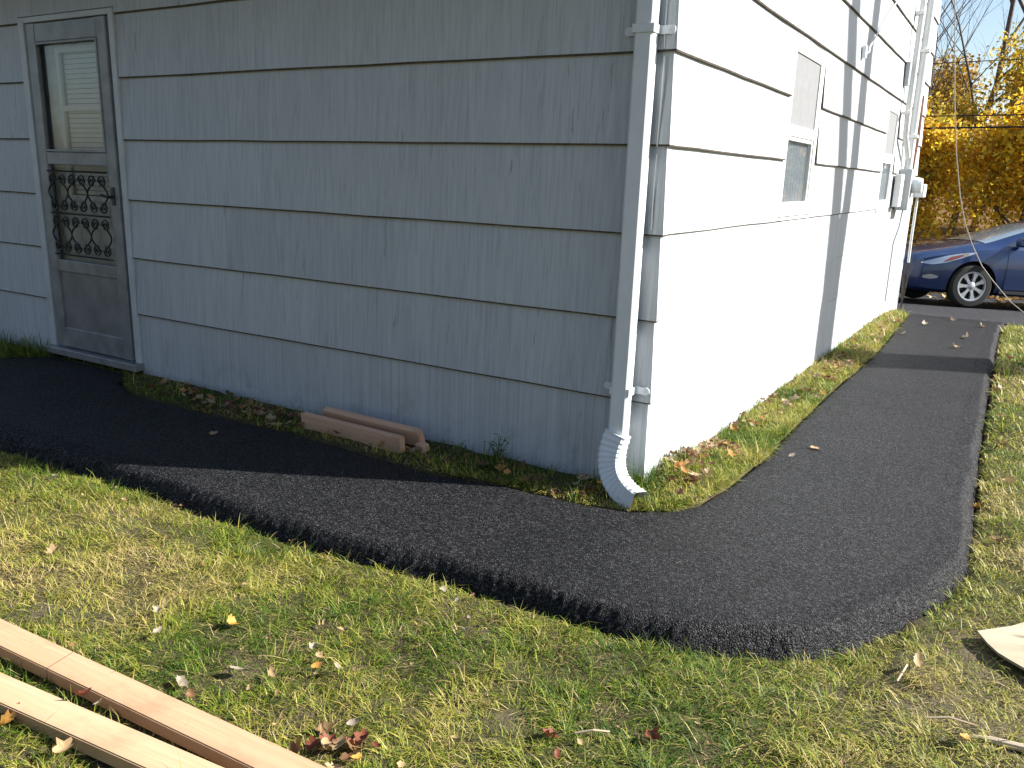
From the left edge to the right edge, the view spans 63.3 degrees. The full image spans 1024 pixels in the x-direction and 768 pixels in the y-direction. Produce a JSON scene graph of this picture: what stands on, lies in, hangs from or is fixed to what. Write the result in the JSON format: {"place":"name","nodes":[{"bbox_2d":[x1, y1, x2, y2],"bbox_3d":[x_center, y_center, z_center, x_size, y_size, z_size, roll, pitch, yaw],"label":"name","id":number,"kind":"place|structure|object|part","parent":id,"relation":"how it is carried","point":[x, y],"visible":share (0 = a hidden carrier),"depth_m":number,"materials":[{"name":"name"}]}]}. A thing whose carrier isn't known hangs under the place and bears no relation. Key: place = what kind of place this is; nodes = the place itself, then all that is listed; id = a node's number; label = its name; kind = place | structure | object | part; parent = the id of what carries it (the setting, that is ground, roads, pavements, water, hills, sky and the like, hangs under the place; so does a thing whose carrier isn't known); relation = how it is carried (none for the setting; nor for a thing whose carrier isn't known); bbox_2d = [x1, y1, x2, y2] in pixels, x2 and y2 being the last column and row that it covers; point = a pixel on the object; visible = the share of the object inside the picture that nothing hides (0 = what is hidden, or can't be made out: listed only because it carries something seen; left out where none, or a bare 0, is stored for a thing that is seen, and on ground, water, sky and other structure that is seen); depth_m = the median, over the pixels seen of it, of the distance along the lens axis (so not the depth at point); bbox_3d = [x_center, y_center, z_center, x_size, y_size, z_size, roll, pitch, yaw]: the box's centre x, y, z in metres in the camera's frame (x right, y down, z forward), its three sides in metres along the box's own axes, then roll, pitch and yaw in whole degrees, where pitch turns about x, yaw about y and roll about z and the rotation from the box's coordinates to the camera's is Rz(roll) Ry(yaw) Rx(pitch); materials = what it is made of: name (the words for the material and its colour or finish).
{"place":"outdoors","nodes":[
{"label":"outdoors","id":0,"kind":"place"},
{"bbox_2d":[0,313,1005,661],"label":"asphalt path","id":1,"kind":"structure","parent":0,"point":[856,529],"depth_m":3.44,"materials":[{"name":"black asphalt"}]},
{"bbox_2d":[0,160,1023,767],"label":"ground","id":2,"kind":"structure","parent":0,"point":[618,674],"depth_m":2.50,"materials":[{"name":"green plant"}]},
{"bbox_2d":[0,709,14,725],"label":"fallen leaf","id":3,"kind":"object","parent":2,"relation":"on","point":[8,717],"visible":1,"depth_m":2.08,"materials":[{"name":"orange plant"}]},
{"bbox_2d":[45,543,59,553],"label":"fallen leaf","id":4,"kind":"object","parent":2,"relation":"on","point":[50,550],"visible":1,"depth_m":3.01,"materials":[{"name":"beige plant"}]},
{"bbox_2d":[53,735,72,752],"bbox_3d":[-1.065,0.861,1.987,0.060,0.023,0.048,-20,44,-32],"label":"fallen leaf","id":5,"kind":"object","parent":2,"relation":"on","point":[64,745],"visible":1,"depth_m":1.99,"materials":[{"name":"beige plant"}]},
{"bbox_2d":[0,673,223,767],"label":"lumber board","id":6,"kind":"object","parent":2,"relation":"on","point":[110,742],"visible":1,"depth_m":2.04,"materials":[{"name":"brown wood"}]},
{"bbox_2d":[153,606,160,611],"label":"fallen leaf","id":7,"kind":"object","parent":2,"relation":"on","point":[157,608],"visible":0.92,"depth_m":2.63,"materials":[{"name":"white plant"}]},
{"bbox_2d":[153,627,161,632],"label":"fallen leaf","id":8,"kind":"object","parent":2,"relation":"on","point":[157,630],"visible":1,"depth_m":2.50,"materials":[{"name":"white plant"}]},
{"bbox_2d":[0,619,326,767],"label":"lumber board","id":9,"kind":"object","parent":2,"relation":"on","point":[203,733],"visible":1,"depth_m":2.13,"materials":[{"name":"brown wood"}]},
{"bbox_2d":[74,687,91,695],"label":"fallen leaf","id":10,"kind":"object","parent":9,"relation":"on","point":[81,692],"visible":1,"depth_m":2.16,"materials":[{"name":"red plant"}]},
{"bbox_2d":[173,674,187,685],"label":"fallen leaf","id":11,"kind":"object","parent":2,"relation":"on","point":[183,681],"visible":0.98,"depth_m":2.29,"materials":[{"name":"beige plant"}]},
{"bbox_2d":[186,689,195,696],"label":"fallen leaf","id":12,"kind":"object","parent":2,"relation":"on","point":[190,693],"visible":1,"depth_m":2.23,"materials":[{"name":"brown plant"}]},
{"bbox_2d":[226,612,238,624],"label":"fallen leaf","id":13,"kind":"object","parent":2,"relation":"on","point":[231,619],"visible":1,"depth_m":2.58,"materials":[{"name":"yellow plant"}]},
{"bbox_2d":[229,665,250,669],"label":"fallen leaf","id":14,"kind":"object","parent":2,"relation":"on","point":[236,667],"visible":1,"depth_m":2.34,"materials":[{"name":"white plant"}]},
{"bbox_2d":[268,669,277,676],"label":"fallen leaf","id":15,"kind":"object","parent":2,"relation":"on","point":[272,672],"visible":1,"depth_m":2.33,"materials":[{"name":"beige plant"}]},
{"bbox_2d":[288,739,301,752],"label":"fallen leaf","id":16,"kind":"object","parent":2,"relation":"on","point":[295,748],"visible":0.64,"depth_m":2.04,"materials":[{"name":"brown plant"}]},
{"bbox_2d":[304,734,319,750],"bbox_3d":[-0.499,0.890,2.049,0.054,0.021,0.042,-32,37,-13],"label":"fallen leaf","id":17,"kind":"object","parent":2,"relation":"on","point":[311,743],"visible":1,"depth_m":2.06,"materials":[{"name":"red plant"}]},
{"bbox_2d":[309,641,317,648],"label":"fallen leaf","id":18,"kind":"object","parent":2,"relation":"on","point":[312,645],"visible":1,"depth_m":2.45,"materials":[{"name":"white plant"}]},
{"bbox_2d":[310,661,322,667],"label":"fallen leaf","id":19,"kind":"object","parent":2,"relation":"on","point":[315,665],"visible":1,"depth_m":2.36,"materials":[{"name":"orange plant"}]},
{"bbox_2d":[316,651,323,657],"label":"fallen leaf","id":20,"kind":"object","parent":2,"relation":"on","point":[319,654],"visible":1,"depth_m":2.41,"materials":[{"name":"beige plant"}]},
{"bbox_2d":[317,715,332,734],"bbox_3d":[-0.483,0.875,2.116,0.061,0.026,0.046,-21,47,-37],"label":"fallen leaf","id":21,"kind":"object","parent":2,"relation":"on","point":[323,727],"visible":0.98,"depth_m":2.13,"materials":[{"name":"brown plant"}]},
{"bbox_2d":[320,738,337,750],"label":"fallen leaf","id":22,"kind":"object","parent":2,"relation":"on","point":[324,741],"visible":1,"depth_m":2.06,"materials":[{"name":"beige plant"}]},
{"bbox_2d":[320,732,337,745],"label":"fallen leaf","id":23,"kind":"object","parent":2,"relation":"on","point":[327,736],"visible":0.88,"depth_m":2.09,"materials":[{"name":"plant"}]},
{"bbox_2d":[327,762,344,767],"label":"fallen leaf","id":24,"kind":"object","parent":2,"relation":"on","point":[334,765],"visible":1,"depth_m":1.99,"materials":[{"name":"beige plant"}]},
{"bbox_2d":[338,750,356,759],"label":"fallen leaf","id":25,"kind":"object","parent":2,"relation":"on","point":[345,756],"visible":0.94,"depth_m":2.02,"materials":[{"name":"brown plant"}]},
{"bbox_2d":[346,734,358,744],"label":"fallen leaf","id":26,"kind":"object","parent":2,"relation":"on","point":[351,739],"visible":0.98,"depth_m":2.05,"materials":[{"name":"brown plant"}]},
{"bbox_2d":[301,412,404,453],"bbox_3d":[-0.818,0.246,4.225,0.680,0.088,0.041,11,22,32],"label":"timber offcut","id":27,"kind":"object","parent":2,"relation":"on","point":[349,430],"visible":0.92,"depth_m":4.19,"materials":[{"name":"brown wood"}]},
{"bbox_2d":[346,718,360,724],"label":"fallen leaf","id":28,"kind":"object","parent":2,"relation":"on","point":[351,721],"visible":1,"depth_m":2.12,"materials":[{"name":"beige plant"}]},
{"bbox_2d":[348,736,366,751],"bbox_3d":[-0.386,0.888,2.042,0.039,0.028,0.056,6,15,15],"label":"fallen leaf","id":29,"kind":"object","parent":2,"relation":"on","point":[351,745],"visible":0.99,"depth_m":2.05,"materials":[{"name":"brown plant"}]},
{"bbox_2d":[351,751,363,758],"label":"fallen leaf","id":30,"kind":"object","parent":2,"relation":"on","point":[358,756],"visible":1,"depth_m":2.00,"materials":[{"name":"yellow plant"}]},
{"bbox_2d":[353,728,369,740],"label":"fallen leaf","id":31,"kind":"object","parent":2,"relation":"on","point":[362,735],"visible":0.94,"depth_m":2.08,"materials":[{"name":"plant"}]},
{"bbox_2d":[138,378,601,495],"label":"leaf litter","id":32,"kind":"object","parent":2,"relation":"on","point":[272,416],"visible":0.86,"depth_m":4.49,"materials":[{"name":"brown plant"}]},
{"bbox_2d":[322,407,425,445],"bbox_3d":[-0.717,0.217,4.268,0.650,0.090,0.040,11,37,31],"label":"timber offcut","id":33,"kind":"object","parent":2,"relation":"on","point":[412,435],"visible":0.56,"depth_m":4.21,"materials":[{"name":"brown wood"}]},
{"bbox_2d":[371,742,381,746],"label":"fallen leaf","id":34,"kind":"object","parent":2,"relation":"on","point":[374,744],"visible":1,"depth_m":2.06,"materials":[{"name":"red plant"}]},
{"bbox_2d":[397,760,404,767],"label":"fallen leaf","id":35,"kind":"object","parent":2,"relation":"on","point":[400,763],"visible":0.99,"depth_m":2.00,"materials":[{"name":"beige plant"}]},
{"bbox_2d":[415,441,429,453],"bbox_3d":[-0.442,0.311,4.086,0.045,0.040,0.062,-26,29,-39],"label":"timber offcut","id":36,"kind":"object","parent":2,"relation":"on","point":[422,445],"visible":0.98,"depth_m":4.07,"materials":[{"name":"brown wood"}]},
{"bbox_2d":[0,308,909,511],"bbox_3d":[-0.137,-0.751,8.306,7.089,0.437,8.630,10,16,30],"label":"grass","id":37,"kind":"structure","parent":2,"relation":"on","point":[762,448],"depth_m":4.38,"materials":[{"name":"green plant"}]},
{"bbox_2d":[0,0,941,511],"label":"house","id":38,"kind":"structure","parent":2,"relation":"on","point":[606,240],"depth_m":4.31,"materials":[{"name":"paint"}]},
{"bbox_2d":[40,40,115,265],"bbox_3d":[-2.746,-1.240,5.426,0.825,2.090,0.061,10,16,30],"label":"inner door","id":39,"kind":"structure","parent":38,"relation":"in","point":[61,98],"depth_m":5.39,"materials":[{"name":"paint"}]},
{"bbox_2d":[25,15,135,360],"bbox_3d":[-2.795,-1.222,5.347,0.825,2.090,0.085,10,16,30],"label":"storm door","id":40,"kind":"structure","parent":38,"relation":"in","point":[92,301],"depth_m":5.39,"materials":[{"name":"metal"}]},
{"bbox_2d":[778,34,826,220],"bbox_3d":[1.790,-1.564,5.193,0.076,1.044,0.832,10,16,30],"label":"window","id":41,"kind":"structure","parent":38,"relation":"in","point":[810,61],"depth_m":5.23,"materials":[{"name":"white paint"}]},
{"bbox_2d":[875,101,900,211],"bbox_3d":[3.750,-2.266,8.342,0.076,1.044,0.782,10,16,30],"label":"window","id":42,"kind":"structure","parent":38,"relation":"in","point":[894,114],"depth_m":8.44,"materials":[{"name":"white paint"}]},
{"bbox_2d":[954,0,1023,312],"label":"hanging cable","id":43,"kind":"object","parent":38,"relation":"hanging from","point":[957,166],"visible":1,"depth_m":9.94,"materials":[{"name":"grey rubber"}]},
{"bbox_2d":[484,433,508,458],"bbox_3d":[-0.063,0.304,3.933,0.139,0.153,0.083,13,18,39],"label":"weed","id":44,"kind":"object","parent":2,"relation":"on","point":[500,450],"visible":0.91,"depth_m":3.95,"materials":[{"name":"green plant"}]},
{"bbox_2d":[543,725,556,736],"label":"fallen leaf","id":45,"kind":"object","parent":2,"relation":"on","point":[549,731],"visible":0.95,"depth_m":2.13,"materials":[{"name":"plant"}]},
{"bbox_2d":[554,749,559,758],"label":"fallen leaf","id":46,"kind":"object","parent":2,"relation":"on","point":[557,754],"visible":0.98,"depth_m":2.03,"materials":[{"name":"plant"}]},
{"bbox_2d":[577,738,583,744],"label":"fallen leaf","id":47,"kind":"object","parent":2,"relation":"on","point":[580,741],"visible":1,"depth_m":2.08,"materials":[{"name":"beige plant"}]},
{"bbox_2d":[575,729,609,733],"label":"twig","id":48,"kind":"object","parent":2,"relation":"on","point":[591,730],"visible":1,"depth_m":2.09,"materials":[{"name":"beige wood"}]},
{"bbox_2d":[644,725,660,739],"bbox_3d":[0.361,0.890,2.113,0.055,0.026,0.046,9,16,27],"label":"fallen leaf","id":49,"kind":"object","parent":2,"relation":"on","point":[653,734],"visible":1,"depth_m":2.12,"materials":[{"name":"red plant"}]},
{"bbox_2d":[664,311,902,497],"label":"leaf litter","id":50,"kind":"object","parent":2,"relation":"on","point":[712,444],"visible":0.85,"depth_m":4.27,"materials":[{"name":"brown plant"}]},
{"bbox_2d":[896,664,907,681],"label":"twig","id":51,"kind":"object","parent":2,"relation":"on","point":[901,673],"visible":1,"depth_m":2.38,"materials":[{"name":"beige wood"}]},
{"bbox_2d":[913,652,923,666],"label":"fallen leaf","id":52,"kind":"object","parent":2,"relation":"on","point":[917,657],"visible":1,"depth_m":2.44,"materials":[{"name":"beige plant"}]},
{"bbox_2d":[924,83,940,122],"bbox_3d":[7.596,-5.470,19.308,3.938,5.311,4.395,8,15,22],"label":"autumn tree","id":53,"kind":"object","parent":2,"relation":"on","point":[932,105],"visible":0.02,"depth_m":17.89,"materials":[{"name":"yellow plant"}]},
{"bbox_2d":[907,109,990,244],"bbox_3d":[7.732,-3.812,16.898,3.248,3.570,2.562,6,15,15],"label":"autumn tree","id":54,"kind":"object","parent":2,"relation":"on","point":[939,146],"visible":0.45,"depth_m":16.30,"materials":[{"name":"yellow plant"}]},
{"bbox_2d":[940,0,959,18],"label":"bare tree","id":55,"kind":"object","parent":2,"relation":"on","point":[946,9],"visible":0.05,"depth_m":22.05,"materials":[{"name":"grey plant"}]},
{"bbox_2d":[912,0,988,244],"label":"bare tree","id":56,"kind":"object","parent":2,"relation":"on","point":[951,37],"visible":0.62,"depth_m":19.63,"materials":[{"name":"grey plant"}]},
{"bbox_2d":[926,716,974,725],"bbox_3d":[1.161,0.890,2.201,0.115,0.016,0.012,6,15,15],"label":"twig","id":57,"kind":"object","parent":2,"relation":"on","point":[945,717],"visible":1,"depth_m":2.20,"materials":[{"name":"beige wood"}]},
{"bbox_2d":[904,292,1023,307],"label":"leaf litter","id":58,"kind":"object","parent":2,"relation":"on","point":[1007,304],"visible":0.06,"depth_m":13.91,"materials":[{"name":"brown plant"}]},
{"bbox_2d":[908,87,1023,242],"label":"autumn tree","id":59,"kind":"object","parent":2,"relation":"on","point":[1005,153],"visible":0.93,"depth_m":16.14,"materials":[{"name":"yellow plant"}]},
{"bbox_2d":[960,732,971,739],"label":"fallen leaf","id":60,"kind":"object","parent":2,"relation":"on","point":[968,737],"visible":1,"depth_m":2.11,"materials":[{"name":"yellow plant"}]},
{"bbox_2d":[933,0,1000,97],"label":"bare tree","id":61,"kind":"object","parent":2,"relation":"on","point":[967,23],"visible":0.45,"depth_m":23.61,"materials":[{"name":"grey plant"}]},
{"bbox_2d":[922,48,1020,219],"bbox_3d":[11.979,-6.673,23.101,5.225,4.872,4.192,-3,15,-17],"label":"autumn tree","id":62,"kind":"object","parent":2,"relation":"on","point":[959,81],"visible":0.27,"depth_m":21.79,"materials":[{"name":"yellow plant"}]},
{"bbox_2d":[924,21,1023,234],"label":"autumn tree","id":63,"kind":"object","parent":2,"relation":"on","point":[1016,77],"visible":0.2,"depth_m":18.39,"materials":[{"name":"yellow plant"}]},
{"bbox_2d":[972,502,982,507],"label":"fallen leaf","id":64,"kind":"object","parent":2,"relation":"on","point":[977,505],"visible":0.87,"depth_m":3.80,"materials":[{"name":"brown plant"}]},
{"bbox_2d":[934,0,1021,230],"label":"bare tree","id":65,"kind":"object","parent":2,"relation":"on","point":[968,70],"visible":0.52,"depth_m":20.66,"materials":[{"name":"grey plant"}]},
{"bbox_2d":[948,0,1023,233],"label":"bare tree","id":66,"kind":"object","parent":2,"relation":"on","point":[1010,14],"visible":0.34,"depth_m":21.99,"materials":[{"name":"grey plant"}]},
{"bbox_2d":[990,385,998,390],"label":"fallen leaf","id":67,"kind":"object","parent":2,"relation":"on","point":[995,388],"visible":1,"depth_m":5.96,"materials":[{"name":"brown plant"}]},
{"bbox_2d":[967,71,1023,219],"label":"autumn tree","id":68,"kind":"object","parent":2,"relation":"on","point":[1009,112],"visible":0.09,"depth_m":18.44,"materials":[{"name":"yellow plant"}]},
{"bbox_2d":[969,735,1023,751],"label":"broken stick","id":69,"kind":"object","parent":2,"relation":"on","point":[1017,746],"visible":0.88,"depth_m":2.11,"materials":[{"name":"beige wood"}]},
{"bbox_2d":[992,536,1005,541],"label":"fallen leaf","id":70,"kind":"object","parent":2,"relation":"on","point":[999,540],"visible":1,"depth_m":3.35,"materials":[{"name":"brown plant"}]},
{"bbox_2d":[977,622,1023,669],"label":"plywood scrap","id":71,"kind":"object","parent":2,"relation":"on","point":[1006,643],"visible":1,"depth_m":2.55,"materials":[{"name":"beige wood"}]},
{"bbox_2d":[993,0,1023,225],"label":"bare tree","id":72,"kind":"object","parent":2,"relation":"on","point":[1021,3],"visible":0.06,"depth_m":20.64,"materials":[{"name":"grey plant"}]},
{"bbox_2d":[1003,474,1015,480],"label":"fallen leaf","id":73,"kind":"object","parent":2,"relation":"on","point":[1008,478],"visible":1,"depth_m":3.98,"materials":[{"name":"beige plant"}]},
{"label":"fallen leaf","id":74,"kind":"object","parent":2,"relation":"on","visible":0},
{"bbox_2d":[328,736,348,749],"bbox_3d":[-0.426,0.882,2.037,0.056,0.010,0.079,-22,6,0],"label":"fallen leaf","id":75,"kind":"object","parent":74,"relation":"on","point":[341,741],"visible":1,"depth_m":2.05,"materials":[{"name":"beige plant"}]},
{"bbox_2d":[897,293,1023,325],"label":"driveway","id":76,"kind":"structure","parent":0,"point":[984,310],"depth_m":11.87,"materials":[{"name":"grey asphalt"}]},
{"bbox_2d":[899,220,1023,306],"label":"parked car","id":77,"kind":"object","parent":76,"relation":"on","point":[952,268],"visible":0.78,"depth_m":12.35,"materials":[{"name":"blue paint"}]},
{"bbox_3d":[7.826,-1.684,12.315,1.020,0.630,0.041,3,11,-3],"label":"door","id":78,"kind":"part","parent":77,"relation":"part of","materials":[{"name":"blue paint"}]},
{"bbox_3d":[8.497,-2.208,12.404,2.284,0.368,0.257,1,14,-2],"label":"side window","id":79,"kind":"part","parent":77,"relation":"part of","materials":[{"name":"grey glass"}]},
{"bbox_2d":[923,126,1023,128],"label":"overhead cable","id":80,"kind":"object","parent":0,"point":[975,127],"visible":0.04,"depth_m":15.45,"materials":[{"name":"black rubber"}]},
{"bbox_2d":[926,114,1023,116],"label":"overhead cable","id":81,"kind":"object","parent":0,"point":[975,115],"visible":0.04,"depth_m":15.41,"materials":[{"name":"black rubber"}]},
{"bbox_2d":[930,0,1023,140],"label":"sky","id":82,"kind":"structure","parent":0,"point":[986,30],"materials":[{"name":"blue"}]},
{"bbox_2d":[933,58,1023,63],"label":"overhead cable","id":83,"kind":"object","parent":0,"point":[978,61],"visible":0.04,"depth_m":15.40,"materials":[{"name":"black rubber"}]}
]}

